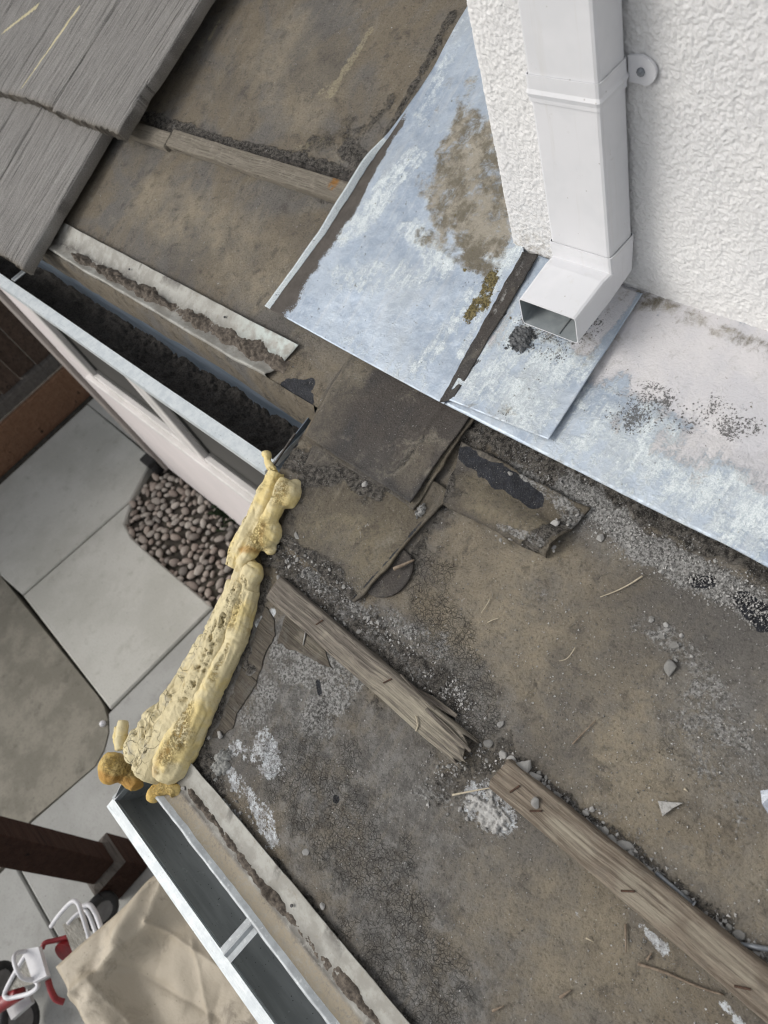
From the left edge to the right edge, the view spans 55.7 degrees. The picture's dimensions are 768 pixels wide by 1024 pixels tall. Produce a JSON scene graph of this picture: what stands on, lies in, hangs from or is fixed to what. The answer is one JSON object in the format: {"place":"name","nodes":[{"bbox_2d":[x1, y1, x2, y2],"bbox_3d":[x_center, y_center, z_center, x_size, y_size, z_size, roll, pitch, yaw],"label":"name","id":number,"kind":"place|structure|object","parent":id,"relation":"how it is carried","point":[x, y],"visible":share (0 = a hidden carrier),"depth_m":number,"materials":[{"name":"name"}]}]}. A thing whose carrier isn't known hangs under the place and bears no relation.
{"place":"outdoors","nodes":[
{"label":"outdoors","id":0,"kind":"place"},
{"bbox_2d":[0,328,145,710],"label":"ground","id":1,"kind":"structure","parent":0,"point":[40,444],"depth_m":5.07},
{"bbox_2d":[0,300,89,477],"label":"fence","id":2,"kind":"object","parent":1,"relation":"on","point":[41,412],"visible":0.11,"depth_m":4.89,"materials":[{"name":"brown wood"}]},
{"bbox_2d":[0,575,110,872],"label":"grit pad","id":3,"kind":"object","parent":1,"relation":"on","point":[55,710],"visible":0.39,"depth_m":3.73,"materials":[{"name":"grey concrete"}]},
{"bbox_2d":[99,720,105,726],"bbox_3d":[-1.396,1.050,3.607,0.032,0.032,0.032,33,74,34],"label":"ball","id":4,"kind":"object","parent":3,"relation":"on","point":[102,723],"visible":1,"depth_m":3.60,"materials":[{"name":"white plastic"}]},
{"bbox_2d":[0,398,213,1023],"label":"walkway","id":5,"kind":"structure","parent":1,"relation":"on","point":[122,613],"depth_m":4.02,"materials":[{"name":"concrete"}]},
{"bbox_2d":[0,890,118,1023],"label":"child bike","id":6,"kind":"object","parent":5,"relation":"on","point":[18,1002],"visible":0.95,"depth_m":2.61,"materials":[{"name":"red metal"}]},
{"bbox_2d":[0,816,146,898],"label":"porch post","id":7,"kind":"object","parent":5,"relation":"on","point":[116,865],"visible":0.94,"depth_m":2.84,"materials":[{"name":"brown wood"}]},
{"bbox_2d":[56,876,257,1023],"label":"furniture cover","id":8,"kind":"object","parent":5,"relation":"on","point":[142,956],"visible":0.53,"depth_m":2.07,"materials":[{"name":"beige fabric"}]},
{"bbox_2d":[0,250,316,525],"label":"house wall","id":9,"kind":"structure","parent":5,"relation":"on","point":[216,473],"depth_m":3.17,"materials":[{"name":"paint"}]},
{"bbox_2d":[25,305,196,455],"bbox_3d":[-1.161,-0.693,2.710,0.898,0.960,0.062,33,74,34],"label":"window","id":10,"kind":"structure","parent":9,"relation":"in","point":[124,388],"depth_m":3.05,"materials":[{"name":"beige paint"}]},
{"bbox_2d":[48,250,264,497],"bbox_3d":[-0.543,-0.287,2.208,0.886,0.960,0.062,33,74,34],"label":"window","id":11,"kind":"structure","parent":9,"relation":"in","point":[245,476],"depth_m":2.60,"materials":[{"name":"beige paint"}]},
{"bbox_2d":[0,0,767,1023],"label":"roof","id":12,"kind":"structure","parent":9,"relation":"on","point":[86,86],"depth_m":0.92,"materials":[{"name":"fabric"}]},
{"bbox_2d":[129,123,171,151],"bbox_3d":[-0.684,-0.935,1.727,0.665,0.019,0.037,33,93,34],"label":"batten","id":13,"kind":"object","parent":12,"relation":"on","point":[157,138],"visible":0.24,"depth_m":1.57,"materials":[{"name":"brown wood"}]},
{"bbox_2d":[0,258,315,474],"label":"gutter","id":14,"kind":"object","parent":12,"relation":"attached to","point":[237,445],"visible":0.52,"depth_m":1.46,"materials":[{"name":"white metal"}]},
{"bbox_2d":[0,256,298,458],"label":"gutter soil","id":15,"kind":"structure","parent":14,"relation":"in","point":[238,412],"depth_m":1.60,"materials":[{"name":"black soil"}]},
{"bbox_2d":[48,222,297,377],"bbox_3d":[-0.644,-0.560,1.593,1.412,0.026,0.077,33,93,34],"label":"eave flashing","id":16,"kind":"object","parent":12,"relation":"attached to","point":[68,240],"visible":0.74,"depth_m":1.39,"materials":[{"name":"grey metal"}]},
{"bbox_2d":[71,253,290,373],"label":"soil ridge","id":17,"kind":"structure","parent":16,"relation":"on","point":[254,350],"depth_m":1.33,"materials":[{"name":"soil"}]},
{"bbox_2d":[97,450,301,802],"bbox_3d":[-0.269,0.196,1.124,0.213,0.080,0.586,33,93,34],"label":"spray foam","id":18,"kind":"object","parent":12,"relation":"on","point":[160,745],"visible":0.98,"depth_m":1.09,"materials":[{"name":"yellow plastic"}]},
{"bbox_2d":[107,764,326,1023],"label":"gutter","id":19,"kind":"object","parent":12,"relation":"attached to","point":[257,975],"visible":0.48,"depth_m":1.08,"materials":[{"name":"grey metal"}]},
{"bbox_2d":[217,731,222,738],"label":"stone","id":20,"kind":"object","parent":12,"relation":"on","point":[220,735],"visible":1,"depth_m":1.06,"materials":[{"name":"grey stone"}]},
{"bbox_2d":[210,748,234,781],"bbox_3d":[-0.236,0.362,1.050,0.045,0.015,0.055,33,93,34],"label":"mortar crust","id":21,"kind":"object","parent":12,"relation":"on","point":[221,764],"visible":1,"depth_m":1.05},
{"bbox_2d":[212,607,274,737],"bbox_3d":[-0.207,0.243,1.074,0.067,0.006,0.202,33,93,34],"label":"bare board","id":22,"kind":"object","parent":12,"relation":"on","point":[245,685],"visible":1,"depth_m":1.07,"materials":[{"name":"brown wood"}]},
{"bbox_2d":[166,129,347,203],"bbox_3d":[-0.253,-0.661,1.381,0.564,0.020,0.038,33,93,34],"label":"batten","id":23,"kind":"object","parent":12,"relation":"on","point":[313,184],"visible":1,"depth_m":1.35,"materials":[{"name":"brown wood"}]},
{"bbox_2d":[167,128,354,181],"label":"soil ridge","id":24,"kind":"structure","parent":12,"relation":"on","point":[333,174],"depth_m":1.31,"materials":[{"name":"black soil"}]},
{"bbox_2d":[155,763,409,1023],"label":"eave flashing","id":25,"kind":"object","parent":12,"relation":"attached to","point":[289,946],"visible":1,"depth_m":0.94,"materials":[{"name":"metal"}]},
{"bbox_2d":[273,433,295,465],"bbox_3d":[-0.159,-0.097,1.149,0.017,0.014,0.067,33,93,34],"label":"felt strip","id":26,"kind":"object","parent":12,"relation":"attached to","point":[285,447],"visible":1,"depth_m":1.14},
{"bbox_2d":[277,616,331,667],"bbox_3d":[-0.112,0.191,1.034,0.115,0.004,0.048,33,93,34],"label":"bare board","id":27,"kind":"object","parent":12,"relation":"on","point":[291,635],"visible":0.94,"depth_m":1.04,"materials":[{"name":"brown wood"}]},
{"bbox_2d":[302,849,308,855],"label":"stone","id":28,"kind":"object","parent":12,"relation":"on","point":[305,851],"visible":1,"depth_m":0.94,"materials":[{"name":"grey stone"}]},
{"bbox_2d":[320,902,324,909],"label":"stone","id":29,"kind":"object","parent":12,"relation":"on","point":[322,906],"visible":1,"depth_m":0.91,"materials":[{"name":"grey stone"}]},
{"bbox_2d":[279,445,445,602],"bbox_3d":[-0.051,-0.001,1.052,0.265,0.012,0.201,33,93,34],"label":"felt patch","id":30,"kind":"object","parent":12,"relation":"on","point":[338,505],"visible":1,"depth_m":1.04,"materials":[{"name":"beige fabric"}]},
{"bbox_2d":[415,503,425,518],"bbox_3d":[0.050,-0.001,0.987,0.020,0.010,0.034,33,93,34],"label":"paint fleck","id":31,"kind":"object","parent":30,"relation":"on","point":[420,511],"visible":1,"depth_m":0.99,"materials":[{"name":"white paint"}]},
{"bbox_2d":[266,576,479,766],"bbox_3d":[-0.028,0.198,0.968,0.389,0.022,0.048,33,93,34],"label":"batten","id":32,"kind":"object","parent":12,"relation":"on","point":[423,714],"visible":1,"depth_m":0.94,"materials":[{"name":"wood"}]},
{"bbox_2d":[303,362,474,509],"bbox_3d":[0.001,-0.135,1.068,0.279,0.022,0.181,33,93,34],"label":"felt patch","id":33,"kind":"object","parent":12,"relation":"on","point":[433,474],"visible":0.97,"depth_m":1.00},
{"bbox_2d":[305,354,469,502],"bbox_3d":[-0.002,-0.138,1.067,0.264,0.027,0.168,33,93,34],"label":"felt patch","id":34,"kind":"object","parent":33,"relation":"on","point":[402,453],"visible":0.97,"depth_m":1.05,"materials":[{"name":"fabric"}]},
{"bbox_2d":[368,550,413,597],"bbox_3d":[0.003,0.082,0.998,0.075,0.007,0.077,33,93,34],"label":"felt disc","id":35,"kind":"object","parent":12,"relation":"on","point":[384,585],"visible":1,"depth_m":0.99,"materials":[{"name":"grey fabric"}]},
{"bbox_2d":[393,559,414,570],"bbox_3d":[0.027,0.070,0.978,0.032,0.012,0.006,-19,54,8],"label":"wood chip","id":36,"kind":"object","parent":35,"relation":"on","point":[395,568],"visible":1,"depth_m":0.98,"materials":[{"name":"beige wood"}]},
{"bbox_2d":[265,6,523,403],"bbox_3d":[0.198,-0.666,1.098,0.418,0.022,0.993,33,93,34],"label":"valley flashing","id":37,"kind":"object","parent":12,"relation":"on","point":[403,267],"visible":0.69,"depth_m":1.12,"materials":[{"name":"grey metal"}]},
{"bbox_2d":[150,107,764,579],"bbox_3d":[-0.044,-0.448,1.197,1.577,0.007,0.441,33,93,34],"label":"grit","id":38,"kind":"object","parent":12,"relation":"on","point":[526,447],"visible":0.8,"depth_m":0.91,"materials":[{"name":"grey gravel"}]},
{"bbox_2d":[452,788,489,795],"bbox_3d":[0.104,0.326,0.847,0.054,0.015,0.003,-12,55,13],"label":"straw","id":39,"kind":"object","parent":12,"relation":"on","point":[455,794],"visible":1,"depth_m":0.85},
{"bbox_2d":[463,789,512,836],"bbox_3d":[0.123,0.347,0.843,0.065,0.012,0.055,33,93,34],"label":"mortar crust","id":40,"kind":"object","parent":12,"relation":"on","point":[491,818],"visible":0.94,"depth_m":0.84,"materials":[{"name":"white paint"}]},
{"bbox_2d":[483,739,492,747],"bbox_3d":[0.124,0.275,0.863,0.012,0.007,0.010,0,58,21],"label":"stone","id":41,"kind":"object","parent":12,"relation":"on","point":[488,743],"visible":1,"depth_m":0.86,"materials":[{"name":"grey stone"}]},
{"bbox_2d":[208,28,767,1023],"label":"grit","id":42,"kind":"object","parent":12,"relation":"on","point":[576,782],"visible":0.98,"depth_m":0.79,"materials":[{"name":"grey gravel"}]},
{"bbox_2d":[217,443,767,962],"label":"grit","id":43,"kind":"object","parent":12,"relation":"on","point":[461,699],"visible":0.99,"depth_m":0.90,"materials":[{"name":"grey gravel"}]},
{"bbox_2d":[492,1005,503,1011],"bbox_3d":[0.122,0.533,0.780,0.009,0.003,0.014,33,93,34],"label":"twig","id":44,"kind":"object","parent":12,"relation":"on","point":[496,1009],"visible":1,"depth_m":0.78,"materials":[{"name":"wood"}]},
{"bbox_2d":[497,720,503,727],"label":"stone","id":45,"kind":"object","parent":12,"relation":"on","point":[500,724],"visible":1,"depth_m":0.86,"materials":[{"name":"grey stone"}]},
{"bbox_2d":[499,750,506,758],"bbox_3d":[0.140,0.284,0.850,0.011,0.006,0.011,-43,62,9],"label":"stone","id":46,"kind":"object","parent":12,"relation":"on","point":[502,754],"visible":1,"depth_m":0.85,"materials":[{"name":"grey stone"}]},
{"bbox_2d":[443,441,590,557],"bbox_3d":[0.151,-0.015,0.927,0.204,0.025,0.089,33,93,34],"label":"felt patch","id":47,"kind":"object","parent":12,"relation":"on","point":[485,489],"visible":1,"depth_m":0.92,"materials":[{"name":"beige fabric"}]},
{"bbox_2d":[550,520,559,526],"bbox_3d":[0.204,0.013,0.885,0.019,0.008,0.008,11,75,30],"label":"stone","id":48,"kind":"object","parent":47,"relation":"on","point":[555,523],"visible":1,"depth_m":0.88,"materials":[{"name":"white stone"}]},
{"bbox_2d":[516,760,531,772],"bbox_3d":[0.169,0.292,0.830,0.042,0.011,0.016,-14,54,12],"label":"stone","id":49,"kind":"object","parent":12,"relation":"on","point":[525,766],"visible":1,"depth_m":0.83,"materials":[{"name":"grey stone"}]},
{"bbox_2d":[529,772,541,780],"bbox_3d":[0.177,0.305,0.825,0.030,0.013,0.012,10,63,26],"label":"stone","id":50,"kind":"object","parent":12,"relation":"on","point":[536,776],"visible":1,"depth_m":0.82,"materials":[{"name":"grey stone"}]},
{"bbox_2d":[559,989,571,998],"bbox_3d":[0.188,0.498,0.752,0.007,0.004,0.015,33,93,34],"label":"twig","id":51,"kind":"object","parent":12,"relation":"on","point":[561,996],"visible":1,"depth_m":0.75,"materials":[{"name":"brown wood"}]},
{"bbox_2d":[572,720,595,743],"bbox_3d":[0.223,0.246,0.812,0.009,0.002,0.038,33,93,34],"label":"twig","id":52,"kind":"object","parent":12,"relation":"on","point":[582,733],"visible":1,"depth_m":0.81,"materials":[{"name":"wood"}]},
{"bbox_2d":[582,810,588,815],"bbox_3d":[0.219,0.327,0.789,0.009,0.006,0.006,17,96,28],"label":"mortar crumb","id":53,"kind":"object","parent":12,"relation":"on","point":[585,812],"visible":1,"depth_m":0.79,"materials":[{"name":"grey concrete"}]},
{"bbox_2d":[596,534,603,541],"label":"stone","id":54,"kind":"object","parent":12,"relation":"on","point":[600,537],"visible":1,"depth_m":0.86,"materials":[{"name":"grey stone"}]},
{"bbox_2d":[602,826,608,834],"bbox_3d":[0.235,0.341,0.774,0.008,0.006,0.009,-39,53,-7],"label":"mortar crumb","id":55,"kind":"object","parent":12,"relation":"on","point":[605,830],"visible":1,"depth_m":0.77,"materials":[{"name":"grey concrete"}]},
{"bbox_2d":[445,285,767,566],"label":"apron flashing","id":56,"kind":"object","parent":12,"relation":"on","point":[666,414],"visible":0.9,"depth_m":0.84,"materials":[{"name":"grey metal"}]},
{"bbox_2d":[449,253,642,439],"bbox_3d":[0.203,-0.217,0.952,0.173,0.008,0.233,33,93,34],"label":"patch flashing","id":57,"kind":"object","parent":56,"relation":"on","point":[537,388],"visible":0.77,"depth_m":0.94,"materials":[{"name":"grey metal"}]},
{"bbox_2d":[439,252,538,402],"bbox_3d":[0.140,-0.252,0.998,0.030,0.006,0.239,33,93,34],"label":"sealant strip","id":58,"kind":"object","parent":57,"relation":"on","point":[514,281],"visible":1,"depth_m":1.00,"materials":[{"name":"rubber"}]},
{"bbox_2d":[503,326,536,354],"bbox_3d":[0.181,-0.231,0.966,0.048,0.015,0.042,33,93,34],"label":"grit","id":59,"kind":"object","parent":57,"relation":"attached to","point":[520,338],"visible":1,"depth_m":0.96,"materials":[{"name":"grey gravel"}]},
{"bbox_2d":[608,834,616,843],"bbox_3d":[0.241,0.348,0.769,0.010,0.008,0.013,-41,54,-8],"label":"mortar crumb","id":60,"kind":"object","parent":12,"relation":"on","point":[612,837],"visible":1,"depth_m":0.77,"materials":[{"name":"grey concrete"}]},
{"bbox_2d":[467,0,767,330],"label":"stucco wall","id":61,"kind":"structure","parent":12,"relation":"on","point":[697,125],"depth_m":0.75,"materials":[{"name":"white paint"}]},
{"bbox_2d":[518,0,657,342],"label":"downspout","id":62,"kind":"object","parent":61,"relation":"attached to","point":[578,75],"visible":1,"depth_m":0.75,"materials":[{"name":"white paint"}]},
{"bbox_2d":[600,576,642,596],"bbox_3d":[0.272,0.086,0.833,0.052,0.016,0.004,-22,53,6],"label":"twig","id":63,"kind":"object","parent":12,"relation":"on","point":[624,586],"visible":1,"depth_m":0.83,"materials":[{"name":"wood"}]},
{"bbox_2d":[479,433,767,645],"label":"grit","id":64,"kind":"object","parent":12,"relation":"on","point":[709,587],"visible":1,"depth_m":0.81,"materials":[{"name":"grey gravel"}]},
{"bbox_2d":[624,924,626,952],"bbox_3d":[0.245,0.433,0.738,0.002,0.009,0.026,0,58,21],"label":"twig","id":65,"kind":"object","parent":12,"relation":"on","point":[625,927],"visible":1,"depth_m":0.74,"materials":[{"name":"brown wood"}]},
{"bbox_2d":[617,840,634,849],"bbox_3d":[0.250,0.350,0.762,0.025,0.006,0.012,-17,56,17],"label":"mortar flake","id":66,"kind":"object","parent":12,"relation":"on","point":[625,845],"visible":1,"depth_m":0.76,"materials":[{"name":"grey concrete"}]},
{"bbox_2d":[488,759,767,1023],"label":"batten","id":67,"kind":"object","parent":12,"relation":"on","point":[730,962],"visible":1,"depth_m":0.73,"materials":[{"name":"wood"}]},
{"bbox_2d":[531,797,538,808],"bbox_3d":[0.167,0.321,0.801,0.010,0.008,0.012,-19,67,11],"label":"stone","id":68,"kind":"object","parent":67,"relation":"on","point":[535,802],"visible":1,"depth_m":0.80,"materials":[{"name":"grey stone"}]},
{"bbox_2d":[658,801,681,815],"bbox_3d":[0.293,0.303,0.750,0.020,0.008,0.023,33,93,34],"label":"mortar flake","id":69,"kind":"object","parent":12,"relation":"on","point":[666,807],"visible":1,"depth_m":0.75,"materials":[{"name":"grey concrete"}]},
{"bbox_2d":[664,659,676,676],"bbox_3d":[0.309,0.175,0.787,0.012,0.013,0.030,21,99,46],"label":"stone","id":70,"kind":"object","parent":12,"relation":"on","point":[670,666],"visible":1,"depth_m":0.78,"materials":[{"name":"grey stone"}]},
{"bbox_2d":[668,641,679,648],"bbox_3d":[0.315,0.145,0.789,0.009,0.008,0.011,-27,53,2],"label":"stone","id":71,"kind":"object","parent":12,"relation":"on","point":[674,645],"visible":1,"depth_m":0.79,"materials":[{"name":"grey stone"}]},
{"bbox_2d":[655,871,696,905],"bbox_3d":[0.290,0.377,0.727,0.043,0.009,0.009,33,93,34],"label":"nail","id":72,"kind":"object","parent":12,"relation":"on","point":[667,881],"visible":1,"depth_m":0.73,"materials":[{"name":"grey metal"}]},
{"bbox_2d":[638,962,723,995],"bbox_3d":[0.288,0.454,0.707,0.078,0.013,0.004,8,62,25],"label":"twig","id":73,"kind":"object","parent":12,"relation":"on","point":[669,974],"visible":1,"depth_m":0.71,"materials":[{"name":"brown wood"}]},
{"bbox_2d":[725,923,731,931],"bbox_3d":[0.331,0.400,0.699,0.006,0.005,0.009,8,95,33],"label":"mortar crumb","id":74,"kind":"object","parent":12,"relation":"on","point":[728,927],"visible":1,"depth_m":0.70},
{"bbox_2d":[733,929,744,940],"bbox_3d":[0.338,0.404,0.693,0.010,0.006,0.010,29,96,43],"label":"mortar crumb","id":75,"kind":"object","parent":12,"relation":"on","point":[738,934],"visible":1,"depth_m":0.69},
{"bbox_2d":[740,942,767,951],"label":"nail","id":76,"kind":"object","parent":12,"relation":"attached to","point":[757,947],"visible":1,"depth_m":0.68,"materials":[{"name":"grey metal"}]},
{"bbox_2d":[761,790,767,812],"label":"foil scrap","id":77,"kind":"object","parent":12,"relation":"on","point":[764,796],"visible":1,"depth_m":0.71,"materials":[{"name":"silver metal"}]},
{"bbox_2d":[126,469,239,607],"bbox_3d":[-1.028,0.312,3.993,1.820,0.056,0.950,33,74,34],"label":"pebble bed","id":78,"kind":"object","parent":1,"relation":"on","point":[173,527],"visible":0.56,"depth_m":4.17,"materials":[{"name":"stone"}]},
{"bbox_2d":[140,453,163,474],"bbox_3d":[-1.410,-0.291,4.442,0.100,0.130,0.075,33,74,34],"label":"drain adapter","id":79,"kind":"object","parent":78,"relation":"on","point":[150,462],"visible":0.78,"depth_m":4.40,"materials":[{"name":"black plastic"}]},
{"bbox_2d":[207,504,234,531],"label":"weeds","id":80,"kind":"object","parent":78,"relation":"on","point":[216,512],"visible":0.25,"depth_m":4.08,"materials":[{"name":"green plant"}]},
{"bbox_2d":[188,789,379,1023],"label":"soil ridge","id":81,"kind":"structure","parent":0,"point":[346,985],"depth_m":0.94,"materials":[{"name":"soil"}]}
]}

